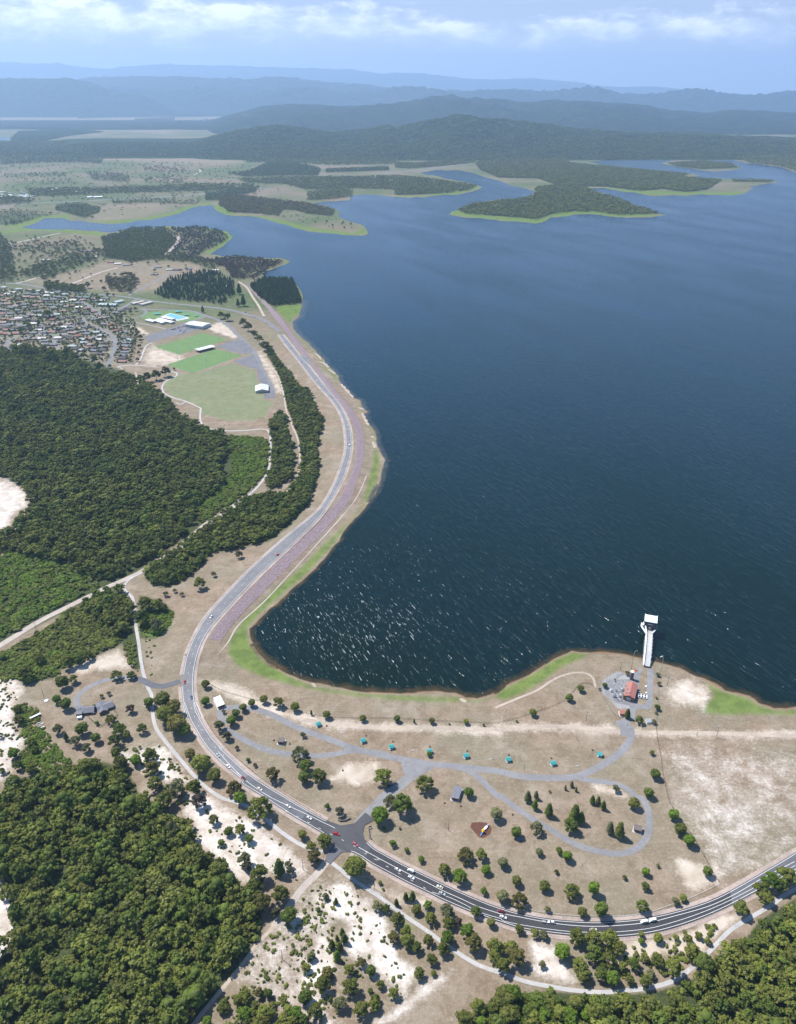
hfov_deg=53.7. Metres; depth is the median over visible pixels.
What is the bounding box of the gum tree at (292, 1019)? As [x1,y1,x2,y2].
[286,1014,297,1023]
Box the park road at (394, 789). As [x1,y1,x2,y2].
[354,773,407,822]
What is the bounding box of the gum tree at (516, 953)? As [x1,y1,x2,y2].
[507,947,525,967]
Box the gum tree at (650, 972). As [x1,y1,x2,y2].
[646,968,655,978]
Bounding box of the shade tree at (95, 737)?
[90,733,100,742]
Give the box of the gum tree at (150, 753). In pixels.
[141,748,156,761]
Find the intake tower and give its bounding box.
[641,613,657,633]
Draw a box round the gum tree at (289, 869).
[286,866,293,873]
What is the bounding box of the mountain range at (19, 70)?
[0,62,754,94]
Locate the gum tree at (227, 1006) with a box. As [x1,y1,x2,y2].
[224,1003,230,1013]
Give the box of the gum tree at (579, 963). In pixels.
[572,956,588,972]
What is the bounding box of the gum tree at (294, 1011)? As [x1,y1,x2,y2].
[287,1006,301,1017]
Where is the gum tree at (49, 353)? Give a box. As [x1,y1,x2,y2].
[45,350,57,359]
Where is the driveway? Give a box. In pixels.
[73,676,132,708]
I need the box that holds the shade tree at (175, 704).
[165,698,180,711]
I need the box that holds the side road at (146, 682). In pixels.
[131,676,180,688]
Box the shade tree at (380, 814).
[370,806,389,824]
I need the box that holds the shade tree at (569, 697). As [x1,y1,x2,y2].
[565,693,573,700]
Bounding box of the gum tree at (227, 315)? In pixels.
[223,313,230,320]
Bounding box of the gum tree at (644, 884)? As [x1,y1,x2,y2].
[641,881,649,890]
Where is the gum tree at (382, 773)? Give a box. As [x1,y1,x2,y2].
[373,768,391,785]
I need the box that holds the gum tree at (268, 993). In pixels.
[264,989,272,997]
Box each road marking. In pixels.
[182,352,795,935]
[192,341,795,922]
[218,751,792,926]
[433,866,793,931]
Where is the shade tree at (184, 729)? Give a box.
[176,723,190,735]
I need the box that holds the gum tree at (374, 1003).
[368,998,380,1011]
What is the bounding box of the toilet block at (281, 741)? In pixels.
[277,737,285,744]
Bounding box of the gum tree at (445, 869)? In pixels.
[438,863,450,875]
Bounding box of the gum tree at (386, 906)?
[381,903,389,912]
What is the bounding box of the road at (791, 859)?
[730,852,795,903]
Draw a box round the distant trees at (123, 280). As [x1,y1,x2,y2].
[22,259,187,291]
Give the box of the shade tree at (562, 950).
[554,942,570,958]
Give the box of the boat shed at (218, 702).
[213,695,224,709]
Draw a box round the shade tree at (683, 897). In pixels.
[679,894,686,901]
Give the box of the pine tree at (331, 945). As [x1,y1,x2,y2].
[328,939,335,949]
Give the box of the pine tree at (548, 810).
[544,802,553,816]
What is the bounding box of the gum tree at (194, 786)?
[185,778,201,792]
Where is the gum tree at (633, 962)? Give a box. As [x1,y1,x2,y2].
[628,957,639,969]
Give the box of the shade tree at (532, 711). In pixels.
[529,708,536,715]
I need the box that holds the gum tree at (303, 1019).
[298,1013,309,1023]
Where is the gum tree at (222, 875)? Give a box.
[220,872,234,887]
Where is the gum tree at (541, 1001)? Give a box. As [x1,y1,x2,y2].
[528,992,547,1012]
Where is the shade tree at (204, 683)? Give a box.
[201,680,209,687]
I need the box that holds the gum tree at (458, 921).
[454,917,461,924]
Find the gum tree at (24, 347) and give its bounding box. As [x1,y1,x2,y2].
[17,343,32,354]
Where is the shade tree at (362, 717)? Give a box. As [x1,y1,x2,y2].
[360,715,366,720]
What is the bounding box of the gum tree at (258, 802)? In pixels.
[246,796,272,819]
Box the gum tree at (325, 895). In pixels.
[322,893,328,899]
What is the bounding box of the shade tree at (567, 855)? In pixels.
[562,851,572,861]
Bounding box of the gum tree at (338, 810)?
[335,806,343,815]
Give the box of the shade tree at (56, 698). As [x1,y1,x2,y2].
[51,694,61,702]
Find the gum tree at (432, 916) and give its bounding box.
[425,912,436,923]
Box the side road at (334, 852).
[325,844,347,863]
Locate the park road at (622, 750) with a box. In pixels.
[216,705,634,780]
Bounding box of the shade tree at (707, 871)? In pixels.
[702,866,712,876]
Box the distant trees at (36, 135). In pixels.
[0,114,389,220]
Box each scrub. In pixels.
[0,349,795,1023]
[0,434,270,775]
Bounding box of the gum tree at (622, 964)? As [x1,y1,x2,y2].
[617,961,626,971]
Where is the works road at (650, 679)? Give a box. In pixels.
[631,668,653,709]
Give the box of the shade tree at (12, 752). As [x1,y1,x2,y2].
[7,747,17,757]
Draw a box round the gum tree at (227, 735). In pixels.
[221,731,231,739]
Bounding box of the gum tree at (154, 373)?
[151,370,160,379]
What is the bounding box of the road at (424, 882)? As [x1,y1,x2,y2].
[364,847,731,936]
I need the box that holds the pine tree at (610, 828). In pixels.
[606,821,613,833]
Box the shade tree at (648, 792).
[643,787,654,797]
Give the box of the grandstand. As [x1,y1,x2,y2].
[196,345,214,351]
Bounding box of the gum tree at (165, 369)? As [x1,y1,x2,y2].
[160,366,170,373]
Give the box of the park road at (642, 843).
[455,765,652,856]
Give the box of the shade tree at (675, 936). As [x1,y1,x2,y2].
[673,934,679,940]
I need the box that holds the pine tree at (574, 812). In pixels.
[569,804,579,821]
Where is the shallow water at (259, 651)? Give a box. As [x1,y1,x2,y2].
[249,300,795,707]
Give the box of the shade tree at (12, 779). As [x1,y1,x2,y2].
[3,774,19,786]
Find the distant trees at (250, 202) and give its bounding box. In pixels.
[218,194,334,214]
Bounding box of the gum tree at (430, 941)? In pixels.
[423,934,433,946]
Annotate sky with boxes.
[0,0,795,94]
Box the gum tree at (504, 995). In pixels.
[494,984,515,1004]
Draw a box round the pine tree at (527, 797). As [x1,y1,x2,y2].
[524,790,531,801]
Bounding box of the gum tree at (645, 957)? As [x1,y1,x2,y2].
[640,952,649,961]
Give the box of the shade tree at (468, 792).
[463,787,473,796]
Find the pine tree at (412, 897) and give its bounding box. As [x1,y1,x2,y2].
[408,891,415,902]
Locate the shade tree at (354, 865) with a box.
[342,854,367,876]
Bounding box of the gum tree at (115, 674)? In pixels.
[110,670,121,681]
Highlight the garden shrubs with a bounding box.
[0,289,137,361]
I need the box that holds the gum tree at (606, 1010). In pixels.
[602,1007,611,1017]
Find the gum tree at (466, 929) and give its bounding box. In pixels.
[460,923,474,935]
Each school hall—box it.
[98,303,118,306]
[112,300,123,302]
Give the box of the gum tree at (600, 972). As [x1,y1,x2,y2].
[594,966,606,981]
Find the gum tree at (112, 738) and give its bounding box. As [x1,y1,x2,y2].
[107,734,120,745]
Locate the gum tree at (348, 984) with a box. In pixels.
[341,977,358,995]
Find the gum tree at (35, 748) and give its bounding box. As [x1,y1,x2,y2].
[30,746,39,752]
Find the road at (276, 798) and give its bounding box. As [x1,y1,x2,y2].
[241,775,307,820]
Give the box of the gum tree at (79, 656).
[73,651,86,663]
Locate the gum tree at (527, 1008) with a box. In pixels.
[522,1004,533,1016]
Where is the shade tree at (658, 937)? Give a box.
[653,932,663,943]
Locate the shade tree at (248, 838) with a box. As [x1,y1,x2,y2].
[244,834,253,842]
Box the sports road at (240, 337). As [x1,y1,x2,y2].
[142,308,274,391]
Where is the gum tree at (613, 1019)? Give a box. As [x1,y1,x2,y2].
[607,1014,620,1023]
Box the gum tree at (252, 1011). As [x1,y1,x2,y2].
[249,1007,255,1016]
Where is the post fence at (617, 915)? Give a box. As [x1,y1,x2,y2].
[535,885,716,916]
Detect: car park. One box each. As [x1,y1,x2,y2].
[145,323,198,341]
[217,339,252,353]
[233,355,258,368]
[257,364,274,398]
[300,355,309,363]
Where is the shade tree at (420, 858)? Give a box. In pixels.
[418,855,424,862]
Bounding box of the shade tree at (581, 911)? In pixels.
[577,906,586,915]
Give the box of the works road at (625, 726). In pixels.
[614,718,635,736]
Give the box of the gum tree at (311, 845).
[305,841,315,849]
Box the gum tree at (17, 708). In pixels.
[13,705,20,712]
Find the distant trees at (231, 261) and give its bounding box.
[166,225,282,278]
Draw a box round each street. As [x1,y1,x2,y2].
[0,331,90,338]
[4,338,15,349]
[49,296,137,309]
[81,315,117,366]
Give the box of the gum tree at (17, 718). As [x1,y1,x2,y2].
[13,714,24,723]
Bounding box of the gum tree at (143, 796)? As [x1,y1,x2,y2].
[133,793,150,811]
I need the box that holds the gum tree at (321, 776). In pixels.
[311,768,326,783]
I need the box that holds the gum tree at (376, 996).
[370,993,380,1002]
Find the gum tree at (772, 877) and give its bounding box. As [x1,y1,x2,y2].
[760,871,780,888]
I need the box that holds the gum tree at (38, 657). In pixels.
[34,653,45,661]
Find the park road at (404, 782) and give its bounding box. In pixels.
[396,767,432,789]
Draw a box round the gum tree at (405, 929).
[400,925,410,933]
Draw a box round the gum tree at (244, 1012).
[235,1006,250,1020]
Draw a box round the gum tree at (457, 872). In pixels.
[452,868,466,882]
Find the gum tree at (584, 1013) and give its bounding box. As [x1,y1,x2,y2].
[580,1003,590,1019]
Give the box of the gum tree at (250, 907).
[242,901,259,920]
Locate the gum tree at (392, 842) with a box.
[389,840,396,846]
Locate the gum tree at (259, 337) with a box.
[255,335,263,342]
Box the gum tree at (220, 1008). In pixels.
[216,1003,226,1013]
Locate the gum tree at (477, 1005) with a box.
[469,997,486,1016]
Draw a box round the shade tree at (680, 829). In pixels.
[674,822,686,834]
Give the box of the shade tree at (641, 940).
[638,938,645,943]
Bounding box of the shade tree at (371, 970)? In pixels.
[366,964,376,976]
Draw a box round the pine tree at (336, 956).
[333,950,340,961]
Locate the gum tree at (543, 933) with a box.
[539,929,548,938]
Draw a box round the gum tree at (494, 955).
[488,949,500,962]
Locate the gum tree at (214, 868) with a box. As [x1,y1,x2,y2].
[208,862,228,876]
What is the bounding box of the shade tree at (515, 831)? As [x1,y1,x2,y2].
[511,826,521,836]
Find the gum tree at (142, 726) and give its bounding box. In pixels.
[136,723,146,732]
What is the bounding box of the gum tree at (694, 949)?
[684,942,700,958]
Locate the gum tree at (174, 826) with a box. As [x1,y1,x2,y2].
[161,820,180,843]
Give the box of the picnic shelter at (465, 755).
[463,753,468,758]
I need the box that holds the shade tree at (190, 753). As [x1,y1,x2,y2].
[183,748,194,758]
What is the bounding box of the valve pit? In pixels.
[638,693,647,699]
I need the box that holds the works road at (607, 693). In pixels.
[605,679,633,705]
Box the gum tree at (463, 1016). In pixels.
[455,1008,474,1023]
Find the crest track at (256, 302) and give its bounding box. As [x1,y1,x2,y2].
[238,281,264,315]
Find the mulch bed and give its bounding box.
[471,822,491,837]
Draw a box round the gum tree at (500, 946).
[491,941,504,953]
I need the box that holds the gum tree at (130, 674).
[126,671,136,680]
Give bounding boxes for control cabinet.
[645,718,651,723]
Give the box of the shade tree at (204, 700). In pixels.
[200,696,209,704]
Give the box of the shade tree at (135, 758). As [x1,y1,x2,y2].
[130,753,141,764]
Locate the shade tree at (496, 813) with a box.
[490,806,502,819]
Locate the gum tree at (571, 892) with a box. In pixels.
[563,883,579,900]
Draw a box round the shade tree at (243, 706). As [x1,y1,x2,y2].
[239,703,246,710]
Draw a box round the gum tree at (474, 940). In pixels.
[464,933,481,952]
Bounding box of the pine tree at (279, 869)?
[273,858,284,876]
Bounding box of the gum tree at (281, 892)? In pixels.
[271,885,289,900]
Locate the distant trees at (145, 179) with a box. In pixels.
[0,160,302,220]
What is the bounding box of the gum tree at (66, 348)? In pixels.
[62,346,70,352]
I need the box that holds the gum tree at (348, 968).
[343,964,354,975]
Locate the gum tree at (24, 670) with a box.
[17,665,32,680]
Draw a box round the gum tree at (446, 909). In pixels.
[440,903,454,916]
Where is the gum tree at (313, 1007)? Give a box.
[307,1002,322,1019]
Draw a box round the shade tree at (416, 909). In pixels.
[411,903,420,914]
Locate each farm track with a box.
[73,268,115,283]
[129,269,184,294]
[165,234,180,254]
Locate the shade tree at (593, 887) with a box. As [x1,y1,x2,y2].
[587,881,599,893]
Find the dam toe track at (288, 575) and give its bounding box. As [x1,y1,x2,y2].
[218,476,366,653]
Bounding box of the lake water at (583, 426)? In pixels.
[23,160,795,706]
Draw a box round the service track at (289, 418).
[267,364,300,491]
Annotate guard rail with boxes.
[501,895,750,937]
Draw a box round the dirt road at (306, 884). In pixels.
[271,857,328,928]
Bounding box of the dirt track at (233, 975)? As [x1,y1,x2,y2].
[192,924,276,1023]
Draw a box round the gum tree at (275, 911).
[269,907,281,916]
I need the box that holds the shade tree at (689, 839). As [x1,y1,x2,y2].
[683,834,695,845]
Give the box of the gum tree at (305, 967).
[301,962,310,973]
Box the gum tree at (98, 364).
[95,361,103,367]
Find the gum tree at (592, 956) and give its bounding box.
[584,942,602,961]
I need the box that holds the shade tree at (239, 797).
[233,791,246,802]
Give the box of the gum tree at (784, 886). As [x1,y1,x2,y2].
[772,878,787,892]
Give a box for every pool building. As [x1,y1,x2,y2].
[145,319,155,322]
[155,319,165,324]
[157,318,174,323]
[161,316,175,320]
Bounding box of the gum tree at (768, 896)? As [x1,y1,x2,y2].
[758,891,773,903]
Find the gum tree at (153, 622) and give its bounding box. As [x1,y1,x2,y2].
[149,618,163,629]
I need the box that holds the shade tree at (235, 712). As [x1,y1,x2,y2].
[232,709,239,716]
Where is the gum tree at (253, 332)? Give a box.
[251,330,257,335]
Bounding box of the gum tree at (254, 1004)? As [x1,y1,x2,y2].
[251,1000,259,1009]
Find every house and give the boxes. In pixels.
[75,706,94,716]
[95,700,113,714]
[623,681,637,701]
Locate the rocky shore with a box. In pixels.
[340,384,352,396]
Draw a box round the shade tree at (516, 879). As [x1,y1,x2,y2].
[512,875,521,884]
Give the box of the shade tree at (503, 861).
[497,857,507,866]
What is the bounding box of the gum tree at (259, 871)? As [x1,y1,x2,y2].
[249,864,267,884]
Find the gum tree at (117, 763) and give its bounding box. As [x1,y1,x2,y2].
[112,755,127,768]
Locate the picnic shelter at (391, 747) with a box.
[388,744,394,749]
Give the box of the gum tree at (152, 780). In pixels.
[147,776,161,790]
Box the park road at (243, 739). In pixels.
[221,726,388,757]
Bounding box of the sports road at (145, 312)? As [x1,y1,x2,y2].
[128,308,147,318]
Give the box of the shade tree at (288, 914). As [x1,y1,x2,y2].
[279,906,298,922]
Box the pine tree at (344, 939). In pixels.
[341,933,347,942]
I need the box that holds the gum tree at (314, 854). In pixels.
[307,849,320,863]
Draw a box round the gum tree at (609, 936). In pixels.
[599,928,618,951]
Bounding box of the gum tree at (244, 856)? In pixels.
[237,851,250,866]
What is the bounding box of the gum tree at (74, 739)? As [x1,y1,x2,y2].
[69,735,80,745]
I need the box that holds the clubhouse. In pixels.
[255,384,268,392]
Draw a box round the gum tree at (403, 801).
[392,793,414,811]
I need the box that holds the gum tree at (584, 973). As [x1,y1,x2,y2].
[576,969,590,983]
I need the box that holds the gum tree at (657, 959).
[651,951,664,966]
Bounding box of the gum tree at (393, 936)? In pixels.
[387,930,399,943]
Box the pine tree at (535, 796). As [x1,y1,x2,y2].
[533,791,538,798]
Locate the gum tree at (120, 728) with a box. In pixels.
[111,722,126,734]
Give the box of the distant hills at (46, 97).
[0,77,229,116]
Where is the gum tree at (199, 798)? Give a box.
[191,794,206,807]
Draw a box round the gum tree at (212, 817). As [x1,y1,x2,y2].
[208,814,218,823]
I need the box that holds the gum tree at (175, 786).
[168,778,185,794]
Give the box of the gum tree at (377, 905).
[372,900,382,910]
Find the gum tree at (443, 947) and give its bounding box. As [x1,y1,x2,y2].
[436,942,449,955]
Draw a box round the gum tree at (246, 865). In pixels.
[242,860,251,869]
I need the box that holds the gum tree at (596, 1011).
[586,1001,605,1020]
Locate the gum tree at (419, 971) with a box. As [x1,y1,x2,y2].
[413,966,424,980]
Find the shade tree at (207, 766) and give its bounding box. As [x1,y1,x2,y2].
[204,760,210,770]
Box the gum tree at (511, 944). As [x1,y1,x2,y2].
[503,940,518,952]
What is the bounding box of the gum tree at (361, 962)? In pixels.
[356,957,366,966]
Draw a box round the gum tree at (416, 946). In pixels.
[412,941,421,953]
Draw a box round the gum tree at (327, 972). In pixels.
[321,966,333,978]
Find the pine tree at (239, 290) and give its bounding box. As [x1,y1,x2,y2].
[236,284,241,294]
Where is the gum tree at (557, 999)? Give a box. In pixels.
[552,994,562,1005]
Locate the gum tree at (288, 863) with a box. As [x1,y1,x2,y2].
[284,861,292,868]
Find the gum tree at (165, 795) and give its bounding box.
[154,789,173,808]
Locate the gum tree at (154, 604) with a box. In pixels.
[148,599,160,610]
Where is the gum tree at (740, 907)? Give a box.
[732,899,749,913]
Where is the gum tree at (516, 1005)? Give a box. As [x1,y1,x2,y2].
[512,1002,519,1013]
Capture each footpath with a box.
[123,371,271,693]
[150,694,322,853]
[331,862,795,993]
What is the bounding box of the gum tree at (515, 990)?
[506,983,522,1000]
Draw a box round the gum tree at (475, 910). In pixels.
[471,905,481,917]
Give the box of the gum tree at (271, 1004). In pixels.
[268,1001,275,1008]
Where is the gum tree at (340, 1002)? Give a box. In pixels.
[332,995,346,1011]
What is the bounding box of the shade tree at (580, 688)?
[577,685,584,691]
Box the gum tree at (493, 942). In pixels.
[486,937,497,949]
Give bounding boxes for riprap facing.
[208,285,364,640]
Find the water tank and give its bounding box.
[630,670,634,679]
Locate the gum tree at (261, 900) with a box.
[253,890,270,909]
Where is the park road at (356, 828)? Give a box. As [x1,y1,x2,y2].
[342,813,372,846]
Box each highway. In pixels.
[1,188,271,206]
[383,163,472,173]
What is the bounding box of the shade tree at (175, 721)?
[167,713,186,731]
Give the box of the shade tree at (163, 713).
[155,704,174,723]
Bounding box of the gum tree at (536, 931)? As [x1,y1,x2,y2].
[530,928,539,936]
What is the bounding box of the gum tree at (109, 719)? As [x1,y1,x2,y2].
[105,714,116,723]
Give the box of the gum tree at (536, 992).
[528,989,543,1001]
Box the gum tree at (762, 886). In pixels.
[752,882,769,896]
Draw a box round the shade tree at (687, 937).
[683,933,692,942]
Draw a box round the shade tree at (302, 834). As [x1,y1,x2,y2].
[298,830,306,838]
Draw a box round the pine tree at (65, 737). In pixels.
[63,733,68,740]
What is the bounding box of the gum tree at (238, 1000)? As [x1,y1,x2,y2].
[233,995,242,1005]
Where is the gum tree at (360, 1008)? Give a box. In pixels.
[352,1001,368,1016]
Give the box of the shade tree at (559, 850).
[555,846,562,853]
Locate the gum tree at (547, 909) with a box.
[544,906,550,911]
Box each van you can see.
[640,919,647,923]
[649,917,656,921]
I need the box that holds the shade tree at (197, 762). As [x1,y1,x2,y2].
[190,754,209,771]
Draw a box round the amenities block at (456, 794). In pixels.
[450,786,462,801]
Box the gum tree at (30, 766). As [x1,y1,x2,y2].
[25,763,36,773]
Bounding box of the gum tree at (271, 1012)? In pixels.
[266,1008,276,1018]
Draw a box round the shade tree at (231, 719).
[226,714,235,723]
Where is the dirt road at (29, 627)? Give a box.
[0,501,238,647]
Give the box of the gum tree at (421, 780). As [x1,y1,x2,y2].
[415,775,433,792]
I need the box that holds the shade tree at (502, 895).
[496,889,508,900]
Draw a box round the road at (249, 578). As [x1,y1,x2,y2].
[182,334,351,779]
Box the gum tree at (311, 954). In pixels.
[307,951,315,961]
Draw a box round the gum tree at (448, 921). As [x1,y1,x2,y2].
[442,917,454,928]
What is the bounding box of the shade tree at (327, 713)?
[322,710,330,717]
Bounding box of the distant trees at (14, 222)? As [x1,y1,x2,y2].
[2,220,351,227]
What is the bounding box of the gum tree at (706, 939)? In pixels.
[703,936,711,943]
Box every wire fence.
[201,710,320,815]
[212,685,496,722]
[498,682,594,721]
[655,724,718,881]
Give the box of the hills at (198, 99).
[106,85,795,113]
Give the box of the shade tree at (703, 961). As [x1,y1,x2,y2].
[693,951,714,971]
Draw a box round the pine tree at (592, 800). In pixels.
[589,795,595,803]
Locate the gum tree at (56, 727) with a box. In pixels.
[52,724,62,732]
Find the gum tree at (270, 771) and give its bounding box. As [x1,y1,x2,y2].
[265,767,279,779]
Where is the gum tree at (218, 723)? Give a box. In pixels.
[214,720,224,729]
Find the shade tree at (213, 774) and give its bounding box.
[206,767,220,781]
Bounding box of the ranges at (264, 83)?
[75,75,638,94]
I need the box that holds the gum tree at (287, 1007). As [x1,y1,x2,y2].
[283,1003,291,1013]
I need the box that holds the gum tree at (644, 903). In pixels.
[636,899,648,912]
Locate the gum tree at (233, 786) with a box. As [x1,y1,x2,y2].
[226,780,244,794]
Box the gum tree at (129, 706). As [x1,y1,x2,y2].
[125,704,134,712]
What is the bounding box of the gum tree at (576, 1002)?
[569,994,584,1010]
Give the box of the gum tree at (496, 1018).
[491,1013,505,1023]
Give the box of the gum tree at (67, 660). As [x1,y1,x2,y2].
[59,654,73,667]
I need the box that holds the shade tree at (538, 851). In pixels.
[535,847,543,854]
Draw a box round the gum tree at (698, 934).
[695,931,702,938]
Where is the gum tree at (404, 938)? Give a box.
[400,933,414,948]
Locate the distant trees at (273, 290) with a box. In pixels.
[154,268,301,304]
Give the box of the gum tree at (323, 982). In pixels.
[314,975,331,994]
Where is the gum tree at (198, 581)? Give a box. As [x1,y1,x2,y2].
[193,576,205,588]
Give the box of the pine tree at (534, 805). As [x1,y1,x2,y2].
[532,799,537,809]
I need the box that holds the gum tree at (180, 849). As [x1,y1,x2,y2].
[176,845,190,857]
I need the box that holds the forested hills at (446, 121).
[0,114,795,160]
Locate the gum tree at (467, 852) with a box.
[457,847,473,865]
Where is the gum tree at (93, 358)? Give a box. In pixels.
[90,356,98,361]
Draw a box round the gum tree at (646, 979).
[639,975,652,989]
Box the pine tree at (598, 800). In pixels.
[596,796,600,803]
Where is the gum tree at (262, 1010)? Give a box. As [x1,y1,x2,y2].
[255,1003,269,1018]
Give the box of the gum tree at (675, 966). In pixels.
[665,957,684,977]
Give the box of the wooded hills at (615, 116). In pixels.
[0,94,795,134]
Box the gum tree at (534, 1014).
[528,1009,539,1019]
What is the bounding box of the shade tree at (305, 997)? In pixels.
[297,987,312,1004]
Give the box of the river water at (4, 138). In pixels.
[0,137,9,140]
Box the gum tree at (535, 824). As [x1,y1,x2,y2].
[530,821,542,833]
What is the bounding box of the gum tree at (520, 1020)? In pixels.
[515,1016,524,1023]
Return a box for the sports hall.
[185,321,210,328]
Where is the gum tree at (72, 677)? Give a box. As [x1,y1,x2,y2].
[69,675,77,682]
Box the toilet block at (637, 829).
[632,824,641,834]
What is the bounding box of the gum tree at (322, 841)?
[317,833,331,848]
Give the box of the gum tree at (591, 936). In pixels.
[584,928,602,946]
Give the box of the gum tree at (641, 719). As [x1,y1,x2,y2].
[635,715,643,723]
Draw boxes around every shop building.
[130,300,144,304]
[139,301,152,305]
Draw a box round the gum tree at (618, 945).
[611,940,624,955]
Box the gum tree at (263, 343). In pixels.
[260,341,268,350]
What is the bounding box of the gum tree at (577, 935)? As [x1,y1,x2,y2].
[569,927,585,945]
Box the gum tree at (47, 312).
[43,310,52,314]
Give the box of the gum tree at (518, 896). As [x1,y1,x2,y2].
[511,891,527,909]
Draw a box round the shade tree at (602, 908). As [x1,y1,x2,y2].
[594,901,608,915]
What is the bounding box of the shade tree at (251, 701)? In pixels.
[248,698,254,704]
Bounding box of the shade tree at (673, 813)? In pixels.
[668,808,679,818]
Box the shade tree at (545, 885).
[539,880,550,890]
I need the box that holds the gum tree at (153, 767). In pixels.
[144,761,159,774]
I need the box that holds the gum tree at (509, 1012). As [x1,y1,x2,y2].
[499,1004,519,1022]
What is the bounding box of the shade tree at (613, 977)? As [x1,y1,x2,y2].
[606,970,620,985]
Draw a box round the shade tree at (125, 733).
[122,730,129,737]
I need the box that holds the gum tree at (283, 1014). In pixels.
[278,1012,286,1022]
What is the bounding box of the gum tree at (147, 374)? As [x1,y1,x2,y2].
[142,372,151,379]
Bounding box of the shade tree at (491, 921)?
[487,917,495,926]
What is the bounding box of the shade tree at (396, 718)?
[394,715,399,721]
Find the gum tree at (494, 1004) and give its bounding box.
[486,994,503,1013]
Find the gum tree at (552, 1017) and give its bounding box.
[547,1015,557,1023]
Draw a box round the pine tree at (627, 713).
[624,708,630,717]
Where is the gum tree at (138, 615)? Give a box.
[132,609,149,622]
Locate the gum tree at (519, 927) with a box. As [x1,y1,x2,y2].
[515,924,523,933]
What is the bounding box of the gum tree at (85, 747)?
[81,743,90,751]
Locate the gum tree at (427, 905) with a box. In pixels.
[423,900,432,909]
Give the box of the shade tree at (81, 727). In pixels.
[74,721,88,734]
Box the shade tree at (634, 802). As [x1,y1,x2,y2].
[627,796,640,808]
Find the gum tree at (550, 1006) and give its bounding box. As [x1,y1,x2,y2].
[545,999,554,1015]
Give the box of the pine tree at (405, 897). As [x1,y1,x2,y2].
[402,892,408,900]
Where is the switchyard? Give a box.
[606,674,630,697]
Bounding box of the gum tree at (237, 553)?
[234,550,242,556]
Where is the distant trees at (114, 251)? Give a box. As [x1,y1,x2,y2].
[0,226,221,292]
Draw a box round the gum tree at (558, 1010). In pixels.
[553,1004,564,1019]
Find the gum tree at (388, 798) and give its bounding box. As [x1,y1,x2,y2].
[383,794,396,806]
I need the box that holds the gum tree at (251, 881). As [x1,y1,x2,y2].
[243,877,263,894]
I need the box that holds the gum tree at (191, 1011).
[185,1006,194,1020]
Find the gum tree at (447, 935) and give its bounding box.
[440,930,454,944]
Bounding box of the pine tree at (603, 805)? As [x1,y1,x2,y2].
[600,800,605,809]
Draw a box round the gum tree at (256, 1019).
[251,1016,264,1023]
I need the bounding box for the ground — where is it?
[0,116,795,1023]
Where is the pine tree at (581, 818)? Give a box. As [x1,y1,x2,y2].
[578,811,585,823]
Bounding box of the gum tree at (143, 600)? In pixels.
[137,596,151,609]
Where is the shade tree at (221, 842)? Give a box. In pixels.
[218,839,224,845]
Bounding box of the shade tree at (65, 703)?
[58,697,70,708]
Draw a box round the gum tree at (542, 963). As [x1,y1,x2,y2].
[538,960,545,968]
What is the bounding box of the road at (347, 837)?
[301,811,371,857]
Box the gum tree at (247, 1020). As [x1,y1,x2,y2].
[242,1016,250,1023]
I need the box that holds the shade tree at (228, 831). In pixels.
[223,826,232,835]
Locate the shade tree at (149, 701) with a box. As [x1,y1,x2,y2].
[143,697,153,706]
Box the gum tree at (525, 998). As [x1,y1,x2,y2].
[520,991,530,1003]
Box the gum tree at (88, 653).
[84,650,93,659]
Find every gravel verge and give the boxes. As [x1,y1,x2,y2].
[178,335,795,941]
[193,335,795,920]
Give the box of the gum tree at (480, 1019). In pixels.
[476,1015,486,1023]
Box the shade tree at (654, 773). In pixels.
[650,769,660,777]
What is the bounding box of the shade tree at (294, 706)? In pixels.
[290,702,299,710]
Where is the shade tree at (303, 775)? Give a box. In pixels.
[298,770,309,782]
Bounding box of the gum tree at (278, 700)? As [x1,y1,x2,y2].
[273,697,283,706]
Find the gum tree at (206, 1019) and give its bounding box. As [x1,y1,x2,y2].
[202,1016,211,1023]
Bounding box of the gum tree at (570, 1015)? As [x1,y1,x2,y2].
[563,1005,580,1023]
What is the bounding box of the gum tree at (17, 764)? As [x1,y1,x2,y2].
[12,760,23,768]
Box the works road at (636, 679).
[628,667,642,719]
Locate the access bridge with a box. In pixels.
[642,633,652,666]
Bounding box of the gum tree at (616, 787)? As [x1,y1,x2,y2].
[613,784,619,791]
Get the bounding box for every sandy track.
[299,717,795,737]
[495,672,595,707]
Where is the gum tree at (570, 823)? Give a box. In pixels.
[564,817,578,831]
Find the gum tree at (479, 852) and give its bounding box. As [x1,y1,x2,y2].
[475,847,486,858]
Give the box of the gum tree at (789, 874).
[775,866,795,884]
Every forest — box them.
[0,140,795,169]
[0,342,324,633]
[0,756,795,1023]
[61,113,795,158]
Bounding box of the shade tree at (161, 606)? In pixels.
[158,603,166,609]
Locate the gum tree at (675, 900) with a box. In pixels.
[672,897,679,905]
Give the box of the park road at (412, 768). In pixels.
[401,758,435,778]
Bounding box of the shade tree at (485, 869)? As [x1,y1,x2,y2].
[480,865,491,874]
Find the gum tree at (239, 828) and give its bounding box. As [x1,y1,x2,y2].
[235,823,245,834]
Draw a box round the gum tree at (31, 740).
[26,737,35,745]
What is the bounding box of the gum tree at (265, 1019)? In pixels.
[260,1015,269,1023]
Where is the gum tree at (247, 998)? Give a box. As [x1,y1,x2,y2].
[241,994,250,1004]
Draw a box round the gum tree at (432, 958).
[426,953,437,964]
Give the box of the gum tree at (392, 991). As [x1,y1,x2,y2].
[387,988,398,999]
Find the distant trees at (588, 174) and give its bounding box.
[0,157,772,217]
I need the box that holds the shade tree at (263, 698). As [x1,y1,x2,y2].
[259,695,267,702]
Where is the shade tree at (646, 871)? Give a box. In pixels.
[641,867,649,875]
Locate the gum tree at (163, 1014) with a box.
[158,1009,173,1023]

